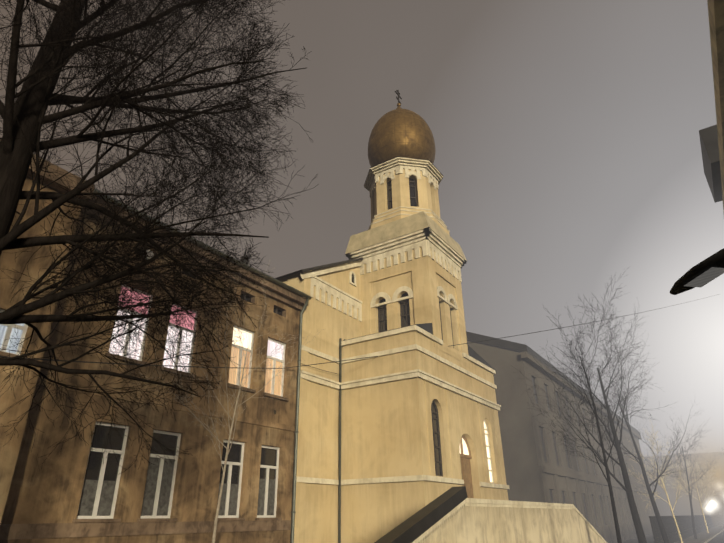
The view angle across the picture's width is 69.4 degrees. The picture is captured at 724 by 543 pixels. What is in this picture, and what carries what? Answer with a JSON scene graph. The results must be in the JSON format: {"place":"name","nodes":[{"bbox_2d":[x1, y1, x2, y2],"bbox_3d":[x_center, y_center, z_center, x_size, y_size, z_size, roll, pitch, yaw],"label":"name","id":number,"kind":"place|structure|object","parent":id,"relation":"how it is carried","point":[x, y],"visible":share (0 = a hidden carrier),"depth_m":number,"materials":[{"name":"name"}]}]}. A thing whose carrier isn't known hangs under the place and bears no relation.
{"place":"outdoors","nodes":[
{"label":"outdoors","id":0,"kind":"place"},
{"bbox_2d":[0,0,723,456],"label":"sky","id":1,"kind":"structure","parent":0,"point":[568,154],"materials":[{"name":"grey"}]},
{"bbox_2d":[374,486,606,542],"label":"staircase","id":2,"kind":"structure","parent":0,"point":[454,515],"depth_m":15.72,"materials":[{"name":"beige concrete"}]},
{"bbox_2d":[615,534,653,542],"bbox_3d":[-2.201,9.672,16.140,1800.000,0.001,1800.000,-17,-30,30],"label":"ground","id":3,"kind":"structure","parent":0,"point":[649,538],"depth_m":42.03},
{"bbox_2d":[0,137,311,542],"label":"tenement building","id":4,"kind":"structure","parent":3,"relation":"on","point":[68,493],"depth_m":13.47,"materials":[{"name":"brown paint"}]},
{"bbox_2d":[0,294,718,373],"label":"overhead cable","id":5,"kind":"object","parent":4,"relation":"attached to","point":[311,364],"visible":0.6,"depth_m":18.37,"materials":[{"name":"black rubber"}]},
{"bbox_2d":[0,0,318,474],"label":"bare tree","id":6,"kind":"object","parent":3,"relation":"on","point":[25,118],"visible":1,"depth_m":8.41,"materials":[{"name":"brown plant"}]},
{"bbox_2d":[275,211,508,542],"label":"church","id":7,"kind":"structure","parent":3,"relation":"on","point":[403,426],"depth_m":20.35,"materials":[{"name":"beige paint"}]},
{"bbox_2d":[364,156,449,238],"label":"bell tower","id":8,"kind":"structure","parent":7,"relation":"on","point":[397,187],"depth_m":25.61,"materials":[{"name":"beige paint"}]},
{"bbox_2d":[368,90,435,166],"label":"dome","id":9,"kind":"structure","parent":8,"relation":"on","point":[399,131],"depth_m":26.84,"materials":[{"name":"gold metal"}]},
{"bbox_2d":[466,331,654,542],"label":"neighbour building","id":10,"kind":"structure","parent":3,"relation":"on","point":[539,466],"depth_m":32.75,"materials":[{"name":"paint"}]},
{"bbox_2d":[515,268,656,542],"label":"street tree","id":11,"kind":"object","parent":3,"relation":"on","point":[616,523],"visible":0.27,"depth_m":18.50,"materials":[{"name":"brown plant"}]},
{"bbox_2d":[532,297,674,542],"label":"street tree","id":12,"kind":"object","parent":3,"relation":"on","point":[627,488],"visible":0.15,"depth_m":23.70,"materials":[{"name":"brown plant"}]},
{"bbox_2d":[585,362,708,542],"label":"street tree","id":13,"kind":"object","parent":3,"relation":"on","point":[659,520],"depth_m":30.07,"materials":[{"name":"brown plant"}]},
{"bbox_2d":[627,416,696,542],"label":"tree","id":14,"kind":"object","parent":3,"relation":"on","point":[668,502],"depth_m":33.89,"materials":[{"name":"brown plant"}]},
{"bbox_2d":[649,515,723,542],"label":"wall","id":15,"kind":"structure","parent":3,"relation":"on","point":[684,524],"depth_m":41.72,"materials":[{"name":"black concrete"}]},
{"bbox_2d":[652,418,723,538],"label":"street tree","id":16,"kind":"object","parent":3,"relation":"on","point":[692,514],"depth_m":42.29,"materials":[{"name":"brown plant"}]},
{"bbox_2d":[658,452,723,526],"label":"building","id":17,"kind":"structure","parent":3,"relation":"on","point":[719,470],"depth_m":81.19,"materials":[{"name":"beige"}]},
{"bbox_2d":[667,459,723,532],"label":"tree","id":18,"kind":"object","parent":3,"relation":"on","point":[707,488],"depth_m":54.71,"materials":[{"name":"brown plant"}]},
{"bbox_2d":[643,452,723,518],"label":"buildings","id":19,"kind":"structure","parent":0,"point":[663,507],"depth_m":88.13,"materials":[{"name":"grey"}]},
{"bbox_2d":[704,496,720,514],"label":"lamp","id":20,"kind":"object","parent":19,"relation":"on","point":[713,504],"depth_m":65.76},
{"bbox_2d":[675,523,723,542],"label":"pavement","id":21,"kind":"structure","parent":0,"point":[704,537],"depth_m":45.05,"materials":[{"name":"grey concrete"}]},
{"bbox_2d":[133,261,323,542],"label":"young birch tree","id":22,"kind":"object","parent":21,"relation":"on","point":[221,486],"visible":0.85,"depth_m":13.77,"materials":[{"name":"brown plant"}]},
{"bbox_2d":[703,504,714,513],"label":"lamp","id":23,"kind":"object","parent":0,"point":[708,508],"depth_m":58.01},
{"bbox_2d":[699,0,723,211],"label":"side building","id":24,"kind":"structure","parent":0,"point":[712,143],"depth_m":12.34,"materials":[{"name":"paint"}]},
{"bbox_2d":[670,248,723,294],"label":"street lamp","id":25,"kind":"object","parent":24,"relation":"attached to","point":[706,271],"visible":1,"depth_m":5.38,"materials":[{"name":"grey metal"}]},
{"bbox_2d":[695,300,723,381],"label":"lamp glow","id":26,"kind":"object","parent":24,"relation":"attached to","point":[709,338],"visible":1,"depth_m":6.34,"materials":[{"name":"white"}]},
{"bbox_2d":[707,531,723,542],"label":"street","id":27,"kind":"structure","parent":0,"point":[718,538],"depth_m":41.73,"materials":[{"name":"grey asphalt"}]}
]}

